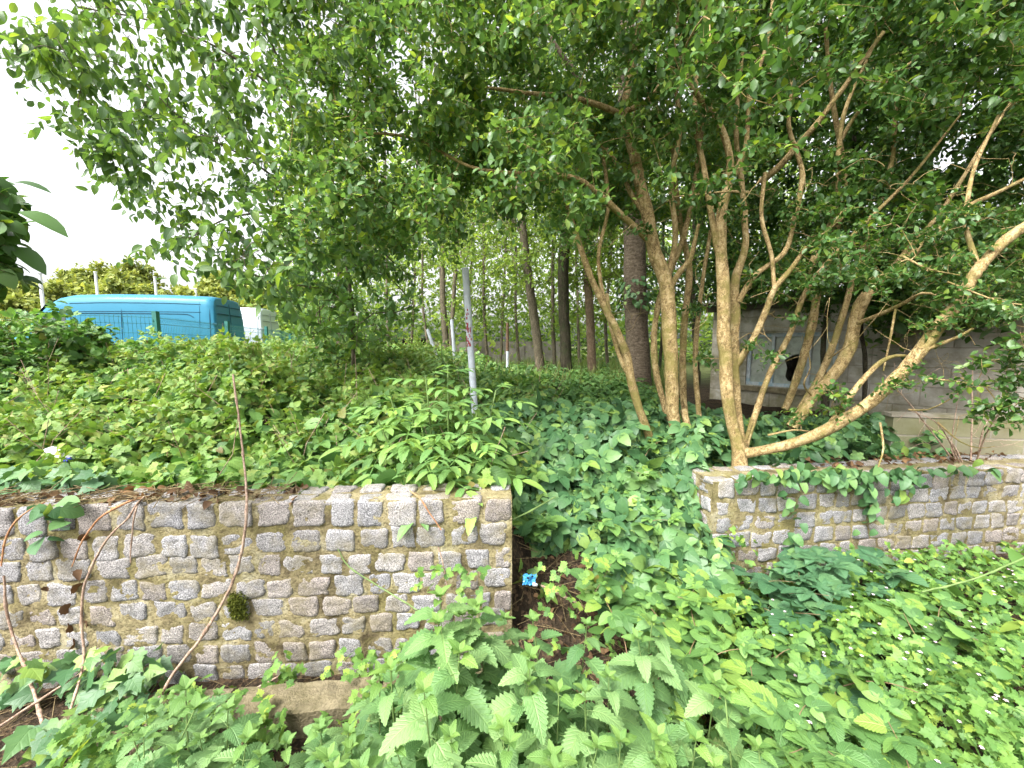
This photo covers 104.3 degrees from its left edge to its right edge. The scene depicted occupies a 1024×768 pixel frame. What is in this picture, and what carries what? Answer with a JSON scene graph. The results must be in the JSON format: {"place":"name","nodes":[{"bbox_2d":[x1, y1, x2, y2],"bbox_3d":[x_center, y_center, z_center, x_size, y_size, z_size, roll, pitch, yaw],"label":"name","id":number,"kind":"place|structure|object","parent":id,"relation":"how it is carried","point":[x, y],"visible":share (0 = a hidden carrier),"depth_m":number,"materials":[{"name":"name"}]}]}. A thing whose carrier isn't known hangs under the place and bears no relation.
{"place":"outdoors","nodes":[
{"label":"outdoors","id":0,"kind":"place"},
{"bbox_2d":[298,354,678,394],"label":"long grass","id":1,"kind":"structure","parent":0,"point":[612,366],"depth_m":8.70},
{"bbox_2d":[0,346,1023,767],"bbox_3d":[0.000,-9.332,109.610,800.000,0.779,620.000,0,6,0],"label":"ground","id":2,"kind":"structure","parent":0,"point":[524,606],"depth_m":2.06,"materials":[{"name":"soil"}]},
{"bbox_2d":[0,324,65,400],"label":"bramble bush","id":3,"kind":"object","parent":2,"relation":"on","point":[4,378],"visible":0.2,"depth_m":3.63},
{"bbox_2d":[0,176,68,303],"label":"young tree","id":4,"kind":"object","parent":2,"relation":"on","point":[14,225],"visible":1,"depth_m":1.18,"materials":[{"name":"green plant"}]},
{"bbox_2d":[0,277,82,339],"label":"distant tree","id":5,"kind":"object","parent":2,"relation":"on","point":[19,298],"visible":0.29,"depth_m":33.81,"materials":[{"name":"green plant"}]},
{"bbox_2d":[0,299,116,393],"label":"bramble bush","id":6,"kind":"object","parent":2,"relation":"on","point":[40,326],"visible":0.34,"depth_m":3.94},
{"bbox_2d":[30,314,127,372],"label":"bramble bush","id":7,"kind":"object","parent":2,"relation":"on","point":[88,324],"visible":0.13,"depth_m":4.33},
{"bbox_2d":[71,265,166,295],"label":"distant tree","id":8,"kind":"object","parent":2,"relation":"on","point":[114,282],"visible":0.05,"depth_m":28.14,"materials":[{"name":"green plant"}]},
{"bbox_2d":[62,254,182,296],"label":"distant tree","id":9,"kind":"object","parent":2,"relation":"on","point":[80,275],"visible":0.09,"depth_m":37.90,"materials":[{"name":"green plant"}]},
{"bbox_2d":[15,294,245,344],"bbox_3d":[-12.631,-1.618,13.293,6.070,2.632,2.186,-1,6,-10],"label":"parked van","id":10,"kind":"object","parent":2,"relation":"on","point":[202,309],"visible":0.3,"depth_m":12.60,"materials":[{"name":"metal"}]},
{"bbox_2d":[116,704,178,762],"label":"stinging nettle","id":11,"kind":"object","parent":2,"relation":"on","point":[166,738],"visible":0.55,"depth_m":1.23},
{"bbox_2d":[110,718,190,767],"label":"stinging nettle","id":12,"kind":"object","parent":2,"relation":"on","point":[124,762],"visible":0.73,"depth_m":1.09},
{"bbox_2d":[1,310,304,346],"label":"fence","id":13,"kind":"object","parent":2,"relation":"on","point":[156,320],"visible":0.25,"depth_m":7.25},
{"bbox_2d":[126,725,187,767],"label":"stinging nettle","id":14,"kind":"object","parent":2,"relation":"on","point":[163,762],"visible":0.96,"depth_m":1.04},
{"bbox_2d":[137,692,215,767],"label":"stinging nettle","id":15,"kind":"object","parent":2,"relation":"on","point":[193,725],"visible":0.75,"depth_m":1.17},
{"bbox_2d":[128,374,247,755],"bbox_3d":[-1.341,0.640,1.647,0.244,1.312,0.736,1,6,9],"label":"bramble cane","id":16,"kind":"object","parent":2,"relation":"on","point":[203,634],"visible":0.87,"depth_m":1.80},
{"bbox_2d":[153,674,244,763],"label":"stinging nettle","id":17,"kind":"object","parent":2,"relation":"on","point":[185,682],"visible":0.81,"depth_m":1.21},
{"bbox_2d":[172,269,237,300],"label":"distant tree","id":18,"kind":"object","parent":2,"relation":"on","point":[209,286],"visible":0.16,"depth_m":32.11,"materials":[{"name":"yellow plant"}]},
{"bbox_2d":[0,0,422,365],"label":"cherry tree","id":19,"kind":"object","parent":2,"relation":"on","point":[48,61],"visible":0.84,"depth_m":2.58,"materials":[{"name":"green plant"}]},
{"bbox_2d":[194,694,272,767],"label":"stinging nettle","id":20,"kind":"object","parent":2,"relation":"on","point":[233,731],"visible":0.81,"depth_m":1.16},
{"bbox_2d":[210,720,274,767],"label":"stinging nettle","id":21,"kind":"object","parent":2,"relation":"on","point":[248,755],"visible":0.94,"depth_m":1.04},
{"bbox_2d":[0,483,511,688],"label":"cobble wall","id":22,"kind":"structure","parent":2,"relation":"on","point":[307,596],"depth_m":1.88,"materials":[{"name":"stone"}]},
{"bbox_2d":[70,496,144,708],"bbox_3d":[-1.730,0.966,1.637,0.260,0.838,0.464,-3,6,-26],"label":"bramble cane","id":23,"kind":"object","parent":22,"relation":"attached to","point":[81,625],"visible":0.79,"depth_m":1.77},
{"bbox_2d":[240,307,279,342],"bbox_3d":[-13.631,-2.002,17.274,6.070,2.632,2.186,-1,6,-10],"label":"parked van","id":24,"kind":"object","parent":2,"relation":"on","point":[266,317],"visible":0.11,"depth_m":16.87,"materials":[{"name":"metal"}]},
{"bbox_2d":[0,324,566,604],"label":"bramble undergrowth","id":25,"kind":"object","parent":2,"relation":"on","point":[131,418],"visible":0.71,"depth_m":2.80,"materials":[{"name":"plant"}]},
{"bbox_2d":[220,676,380,738],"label":"kerb block","id":26,"kind":"structure","parent":2,"relation":"on","point":[304,704],"depth_m":1.66,"materials":[{"name":"stone"}]},
{"bbox_2d":[244,118,433,387],"bbox_3d":[-2.278,-1.788,5.115,2.133,4.468,3.897,-2,6,-20],"label":"woodland tree","id":27,"kind":"object","parent":2,"relation":"on","point":[340,312],"visible":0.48,"depth_m":4.34,"materials":[{"name":"green plant"}]},
{"bbox_2d":[351,656,416,767],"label":"stinging nettle","id":28,"kind":"object","parent":2,"relation":"on","point":[389,669],"visible":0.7,"depth_m":1.15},
{"bbox_2d":[373,81,475,342],"bbox_3d":[-2.871,-5.047,12.656,3.693,9.452,2.913,0,6,0],"label":"woodland tree","id":29,"kind":"object","parent":2,"relation":"on","point":[425,270],"visible":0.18,"depth_m":12.68,"materials":[{"name":"green plant"}]},
{"bbox_2d":[378,671,482,767],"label":"stinging nettle","id":30,"kind":"object","parent":2,"relation":"on","point":[405,726],"visible":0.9,"depth_m":0.97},
{"bbox_2d":[318,364,545,541],"bbox_3d":[-0.412,0.329,2.382,1.274,0.893,1.154,0,6,0],"label":"elder sapling","id":31,"kind":"object","parent":2,"relation":"on","point":[403,451],"visible":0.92,"depth_m":2.23,"materials":[{"name":"plant"}]},
{"bbox_2d":[395,608,486,722],"bbox_3d":[-0.206,1.075,1.286,0.252,0.815,0.321,3,6,27],"label":"stinging nettle","id":32,"kind":"object","parent":2,"relation":"on","point":[409,677],"visible":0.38,"depth_m":1.18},
{"bbox_2d":[385,63,500,360],"bbox_3d":[-2.013,-4.183,10.615,3.420,8.158,2.977,0,6,0],"label":"woodland tree","id":33,"kind":"object","parent":2,"relation":"on","point":[445,324],"visible":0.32,"depth_m":10.73,"materials":[{"name":"green plant"}]},
{"bbox_2d":[395,584,493,741],"bbox_3d":[-0.217,1.045,1.266,0.265,0.872,0.294,5,7,42],"label":"stinging nettle","id":34,"kind":"object","parent":2,"relation":"on","point":[441,644],"visible":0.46,"depth_m":1.20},
{"bbox_2d":[387,638,503,765],"bbox_3d":[-0.168,1.099,1.190,0.315,0.777,0.305,1,6,11],"label":"stinging nettle","id":35,"kind":"object","parent":2,"relation":"on","point":[476,712],"visible":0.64,"depth_m":1.09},
{"bbox_2d":[420,719,478,767],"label":"stinging nettle","id":36,"kind":"object","parent":2,"relation":"on","point":[465,740],"visible":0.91,"depth_m":0.97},
{"bbox_2d":[411,603,497,740],"bbox_3d":[-0.196,1.087,1.258,0.306,0.782,0.264,0,6,-2],"label":"stinging nettle","id":37,"kind":"object","parent":2,"relation":"on","point":[476,623],"visible":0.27,"depth_m":1.22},
{"bbox_2d":[462,267,477,412],"bbox_3d":[-0.344,-0.149,3.401,0.151,1.647,0.064,0,6,0],"label":"steel pole","id":38,"kind":"object","parent":2,"relation":"on","point":[468,321],"visible":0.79,"depth_m":3.35,"materials":[{"name":"metal"}]},
{"bbox_2d":[239,267,712,364],"bbox_3d":[-0.464,-3.415,23.788,39.564,4.764,12.654,0,6,0],"label":"distant shrubbery foliage","id":39,"kind":"object","parent":2,"relation":"on","point":[583,341],"visible":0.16,"depth_m":20.42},
{"bbox_2d":[424,200,542,363],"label":"woodland tree","id":40,"kind":"object","parent":2,"relation":"on","point":[483,292],"visible":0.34,"depth_m":11.75,"materials":[{"name":"green plant"}]},
{"bbox_2d":[453,610,513,703],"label":"stinging nettle","id":41,"kind":"object","parent":2,"relation":"on","point":[490,673],"visible":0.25,"depth_m":1.29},
{"bbox_2d":[454,592,514,720],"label":"stinging nettle","id":42,"kind":"object","parent":2,"relation":"on","point":[501,651],"visible":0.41,"depth_m":1.27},
{"bbox_2d":[429,339,559,364],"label":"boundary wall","id":43,"kind":"structure","parent":2,"relation":"on","point":[529,349],"depth_m":16.69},
{"bbox_2d":[465,720,527,767],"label":"stinging nettle","id":44,"kind":"object","parent":2,"relation":"on","point":[489,760],"visible":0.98,"depth_m":0.96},
{"bbox_2d":[398,35,596,370],"bbox_3d":[-0.219,-3.756,8.177,4.393,7.775,3.848,0,6,0],"label":"woodland tree","id":45,"kind":"object","parent":2,"relation":"on","point":[512,269],"visible":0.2,"depth_m":8.23,"materials":[{"name":"green plant"}]},
{"bbox_2d":[0,389,1000,767],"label":"ivy ground cover","id":46,"kind":"object","parent":2,"relation":"on","point":[594,451],"visible":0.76,"depth_m":2.53,"materials":[{"name":"plant"}]},
{"bbox_2d":[0,450,1006,767],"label":"twig and leaf litter","id":47,"kind":"object","parent":2,"relation":"on","point":[128,492],"visible":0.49,"depth_m":1.92,"materials":[{"name":"brown plant"}]},
{"bbox_2d":[310,361,696,491],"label":"nettle undergrowth","id":48,"kind":"object","parent":2,"relation":"on","point":[574,395],"visible":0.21,"depth_m":5.11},
{"bbox_2d":[475,713,536,767],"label":"stinging nettle","id":49,"kind":"object","parent":2,"relation":"on","point":[492,743],"visible":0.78,"depth_m":1.03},
{"bbox_2d":[458,184,556,365],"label":"woodland tree","id":50,"kind":"object","parent":2,"relation":"on","point":[515,315],"visible":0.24,"depth_m":12.81,"materials":[{"name":"green plant"}]},
{"bbox_2d":[243,0,773,437],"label":"multi stem tree","id":51,"kind":"object","parent":2,"relation":"on","point":[521,148],"visible":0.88,"depth_m":2.50,"materials":[{"name":"green plant"}]},
{"bbox_2d":[479,670,538,761],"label":"stinging nettle","id":52,"kind":"object","parent":2,"relation":"on","point":[517,709],"visible":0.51,"depth_m":1.11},
{"bbox_2d":[487,641,570,767],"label":"stinging nettle","id":53,"kind":"object","parent":2,"relation":"on","point":[538,707],"visible":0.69,"depth_m":1.09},
{"bbox_2d":[45,526,1023,767],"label":"herb ground cover","id":54,"kind":"object","parent":2,"relation":"on","point":[997,731],"visible":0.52,"depth_m":1.62,"materials":[{"name":"green plant"}]},
{"bbox_2d":[576,579,646,653],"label":"bramble spray","id":55,"kind":"object","parent":54,"relation":"on","point":[616,619],"visible":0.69,"depth_m":1.81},
{"bbox_2d":[619,586,699,657],"bbox_3d":[0.686,1.140,1.811,0.289,0.242,0.383,-4,7,-36],"label":"bramble spray","id":56,"kind":"object","parent":54,"relation":"on","point":[652,598],"visible":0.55,"depth_m":1.87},
{"bbox_2d":[658,617,716,684],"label":"bramble spray","id":57,"kind":"object","parent":54,"relation":"on","point":[677,631],"visible":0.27,"depth_m":1.72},
{"bbox_2d":[663,574,736,645],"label":"bramble spray","id":58,"kind":"object","parent":54,"relation":"on","point":[674,592],"visible":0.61,"depth_m":1.97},
{"bbox_2d":[659,657,769,730],"bbox_3d":[0.700,1.131,1.379,0.289,0.241,0.377,-4,7,-35],"label":"bramble spray","id":59,"kind":"object","parent":54,"relation":"on","point":[693,666],"visible":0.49,"depth_m":1.32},
{"bbox_2d":[689,620,762,688],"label":"bramble spray","id":60,"kind":"object","parent":54,"relation":"on","point":[746,642],"visible":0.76,"depth_m":1.58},
{"bbox_2d":[697,603,764,651],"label":"bramble spray","id":61,"kind":"object","parent":54,"relation":"on","point":[724,619],"visible":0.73,"depth_m":1.72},
{"bbox_2d":[718,647,811,747],"bbox_3d":[0.907,1.176,1.436,0.399,0.259,0.340,-8,0,-38],"label":"bramble spray","id":62,"kind":"object","parent":54,"relation":"on","point":[738,662],"visible":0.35,"depth_m":1.54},
{"bbox_2d":[756,632,809,682],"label":"bramble spray","id":63,"kind":"object","parent":54,"relation":"on","point":[796,648],"visible":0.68,"depth_m":1.59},
{"bbox_2d":[737,679,852,767],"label":"bramble spray","id":64,"kind":"object","parent":54,"relation":"on","point":[817,745],"visible":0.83,"depth_m":1.22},
{"bbox_2d":[754,681,840,766],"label":"bramble spray","id":65,"kind":"object","parent":54,"relation":"on","point":[817,702],"visible":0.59,"depth_m":1.30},
{"bbox_2d":[748,572,851,617],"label":"bramble spray","id":66,"kind":"object","parent":54,"relation":"on","point":[826,586],"visible":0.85,"depth_m":2.06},
{"bbox_2d":[768,550,838,590],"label":"bramble spray","id":67,"kind":"object","parent":54,"relation":"on","point":[787,566],"visible":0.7,"depth_m":2.27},
{"bbox_2d":[748,663,864,740],"bbox_3d":[1.056,1.178,1.417,0.280,0.211,0.370,-2,6,-21],"label":"bramble spray","id":68,"kind":"object","parent":54,"relation":"on","point":[843,708],"visible":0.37,"depth_m":1.35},
{"bbox_2d":[770,593,875,641],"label":"bramble spray","id":69,"kind":"object","parent":54,"relation":"on","point":[808,621],"visible":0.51,"depth_m":1.88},
{"bbox_2d":[793,546,866,583],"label":"bramble spray","id":70,"kind":"object","parent":54,"relation":"on","point":[839,569],"visible":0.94,"depth_m":2.25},
{"bbox_2d":[776,709,891,767],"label":"bramble spray","id":71,"kind":"object","parent":54,"relation":"on","point":[851,755],"visible":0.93,"depth_m":1.18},
{"bbox_2d":[766,653,909,752],"bbox_3d":[1.070,1.184,1.314,0.384,0.282,0.441,4,7,3],"label":"bramble spray","id":72,"kind":"object","parent":54,"relation":"on","point":[812,673],"visible":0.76,"depth_m":1.30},
{"bbox_2d":[828,660,960,710],"bbox_3d":[1.340,1.185,1.467,0.373,0.273,0.427,5,-5,-43],"label":"bramble spray","id":73,"kind":"object","parent":54,"relation":"on","point":[938,691],"visible":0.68,"depth_m":1.44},
{"bbox_2d":[853,681,954,767],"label":"bramble spray","id":74,"kind":"object","parent":54,"relation":"on","point":[877,718],"visible":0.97,"depth_m":1.24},
{"bbox_2d":[864,593,964,677],"bbox_3d":[1.747,1.141,1.725,0.263,0.289,0.326,0,6,1],"label":"bramble spray","id":75,"kind":"object","parent":54,"relation":"on","point":[916,614],"visible":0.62,"depth_m":1.77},
{"bbox_2d":[900,589,982,656],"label":"bramble spray","id":76,"kind":"object","parent":54,"relation":"on","point":[922,603],"visible":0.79,"depth_m":1.83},
{"bbox_2d":[269,112,807,361],"bbox_3d":[1.718,-8.450,19.786,34.075,15.204,11.591,0,6,0],"label":"woodland foliage","id":77,"kind":"object","parent":2,"relation":"on","point":[391,158],"visible":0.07,"depth_m":17.16,"materials":[{"name":"green plant"}]},
{"bbox_2d":[496,609,588,723],"bbox_3d":[0.094,1.094,1.385,0.267,0.663,0.299,-4,7,-34],"label":"stinging nettle","id":78,"kind":"object","parent":2,"relation":"on","point":[559,665],"visible":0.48,"depth_m":1.35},
{"bbox_2d":[492,194,618,367],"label":"woodland tree","id":79,"kind":"object","parent":2,"relation":"on","point":[551,306],"visible":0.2,"depth_m":10.28,"materials":[{"name":"green plant"}]},
{"bbox_2d":[522,678,595,766],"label":"stinging nettle","id":80,"kind":"object","parent":2,"relation":"on","point":[555,686],"visible":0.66,"depth_m":1.08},
{"bbox_2d":[555,616,610,730],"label":"stinging nettle","id":81,"kind":"object","parent":2,"relation":"on","point":[577,652],"visible":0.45,"depth_m":1.34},
{"bbox_2d":[548,679,623,767],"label":"stinging nettle","id":82,"kind":"object","parent":2,"relation":"on","point":[601,713],"visible":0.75,"depth_m":1.06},
{"bbox_2d":[523,30,653,370],"bbox_3d":[1.786,-4.159,8.488,3.607,8.532,3.664,0,6,0],"label":"woodland tree","id":83,"kind":"object","parent":2,"relation":"on","point":[564,278],"visible":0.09,"depth_m":8.91,"materials":[{"name":"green plant"}]},
{"bbox_2d":[567,730,622,767],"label":"stinging nettle","id":84,"kind":"object","parent":2,"relation":"on","point":[587,746],"visible":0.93,"depth_m":0.99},
{"bbox_2d":[570,547,629,613],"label":"bramble spray","id":85,"kind":"object","parent":2,"relation":"on","point":[610,560],"visible":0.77,"depth_m":2.03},
{"bbox_2d":[567,664,639,751],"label":"stinging nettle","id":86,"kind":"object","parent":2,"relation":"on","point":[619,699],"visible":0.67,"depth_m":1.19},
{"bbox_2d":[552,170,657,371],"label":"woodland tree","id":87,"kind":"object","parent":2,"relation":"on","point":[590,332],"visible":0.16,"depth_m":9.47,"materials":[{"name":"green plant"}]},
{"bbox_2d":[586,724,636,767],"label":"stinging nettle","id":88,"kind":"object","parent":2,"relation":"on","point":[616,739],"visible":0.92,"depth_m":0.96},
{"bbox_2d":[490,3,781,389],"bbox_3d":[2.124,-3.921,5.907,5.059,8.744,3.301,0,6,0],"label":"woodland tree","id":89,"kind":"object","parent":2,"relation":"on","point":[635,266],"visible":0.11,"depth_m":5.95,"materials":[{"name":"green plant"}]},
{"bbox_2d":[597,612,682,733],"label":"stinging nettle","id":90,"kind":"object","parent":2,"relation":"on","point":[629,676],"visible":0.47,"depth_m":1.35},
{"bbox_2d":[607,627,679,730],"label":"stinging nettle","id":91,"kind":"object","parent":2,"relation":"on","point":[644,694],"visible":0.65,"depth_m":1.30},
{"bbox_2d":[621,734,681,767],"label":"stinging nettle","id":92,"kind":"object","parent":2,"relation":"on","point":[642,761],"visible":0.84,"depth_m":0.95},
{"bbox_2d":[606,185,711,372],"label":"woodland tree","id":93,"kind":"object","parent":2,"relation":"on","point":[659,324],"visible":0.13,"depth_m":9.68,"materials":[{"name":"green plant"}]},
{"bbox_2d":[620,711,705,767],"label":"stinging nettle","id":94,"kind":"object","parent":2,"relation":"on","point":[656,731],"visible":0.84,"depth_m":1.00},
{"bbox_2d":[629,602,696,745],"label":"stinging nettle","id":95,"kind":"object","parent":2,"relation":"on","point":[662,643],"visible":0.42,"depth_m":1.40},
{"bbox_2d":[632,575,711,614],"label":"bramble spray","id":96,"kind":"object","parent":2,"relation":"on","point":[692,600],"visible":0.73,"depth_m":1.96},
{"bbox_2d":[653,720,727,767],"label":"stinging nettle","id":97,"kind":"object","parent":2,"relation":"on","point":[684,755],"visible":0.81,"depth_m":0.97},
{"bbox_2d":[647,92,756,384],"bbox_3d":[4.195,-3.347,8.793,3.395,6.844,2.914,0,6,0],"label":"woodland tree","id":98,"kind":"object","parent":2,"relation":"on","point":[692,319],"visible":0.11,"depth_m":8.76,"materials":[{"name":"green plant"}]},
{"bbox_2d":[669,666,743,767],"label":"stinging nettle","id":99,"kind":"object","parent":2,"relation":"on","point":[700,701],"visible":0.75,"depth_m":1.10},
{"bbox_2d":[688,677,771,767],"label":"stinging nettle","id":100,"kind":"object","parent":2,"relation":"on","point":[750,759],"visible":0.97,"depth_m":1.05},
{"bbox_2d":[730,564,815,599],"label":"bramble spray","id":101,"kind":"object","parent":2,"relation":"on","point":[765,586],"visible":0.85,"depth_m":2.17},
{"bbox_2d":[741,589,847,635],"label":"bramble spray","id":102,"kind":"object","parent":2,"relation":"on","point":[775,618],"visible":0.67,"depth_m":1.91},
{"bbox_2d":[622,0,1023,467],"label":"multi stem tree","id":103,"kind":"object","parent":2,"relation":"on","point":[834,203],"visible":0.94,"depth_m":2.61,"materials":[{"name":"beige plant"}]},
{"bbox_2d":[670,0,978,417],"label":"woodland tree","id":104,"kind":"object","parent":2,"relation":"on","point":[854,138],"visible":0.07,"depth_m":4.27,"materials":[{"name":"green plant"}]},
{"bbox_2d":[691,454,1023,575],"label":"cobble wall","id":105,"kind":"structure","parent":2,"relation":"on","point":[981,508],"depth_m":2.69,"materials":[{"name":"stone"}]},
{"bbox_2d":[804,642,917,735],"bbox_3d":[1.284,1.236,1.603,0.358,0.242,0.506,2,6,23],"label":"bramble spray","id":106,"kind":"object","parent":2,"relation":"on","point":[827,673],"visible":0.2,"depth_m":1.58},
{"bbox_2d":[703,289,1023,414],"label":"concrete shed","id":107,"kind":"structure","parent":2,"relation":"on","point":[958,351],"depth_m":5.07,"materials":[{"name":"grey concrete"}]},
{"bbox_2d":[746,332,838,390],"bbox_3d":[3.980,-0.340,5.709,0.050,0.780,1.130,-4,7,-35],"label":"window","id":108,"kind":"structure","parent":107,"relation":"in","point":[753,377],"depth_m":5.79,"materials":[{"name":"grey glass"}]},
{"bbox_2d":[826,545,928,592],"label":"bramble spray","id":109,"kind":"object","parent":2,"relation":"on","point":[878,557],"visible":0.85,"depth_m":2.30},
{"bbox_2d":[758,4,1023,359],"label":"woodland tree","id":110,"kind":"object","parent":2,"relation":"on","point":[900,327],"visible":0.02,"depth_m":4.23,"materials":[{"name":"green plant"}]},
{"bbox_2d":[859,3,1023,416],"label":"woodland tree","id":111,"kind":"object","parent":2,"relation":"on","point":[954,175],"visible":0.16,"depth_m":3.54,"materials":[{"name":"green plant"}]},
{"bbox_2d":[881,357,1020,462],"bbox_3d":[3.230,0.213,2.745,1.630,0.857,0.499,-1,6,-10],"label":"dead shrub","id":112,"kind":"object","parent":2,"relation":"on","point":[953,445],"visible":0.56,"depth_m":2.90,"materials":[{"name":"plant"}]},
{"bbox_2d":[882,411,1023,454],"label":"block wall","id":113,"kind":"structure","parent":2,"relation":"on","point":[906,426],"depth_m":3.26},
{"bbox_2d":[0,0,1023,345],"label":"sky","id":114,"kind":"structure","parent":0,"point":[95,231],"materials":[{"name":"white"}]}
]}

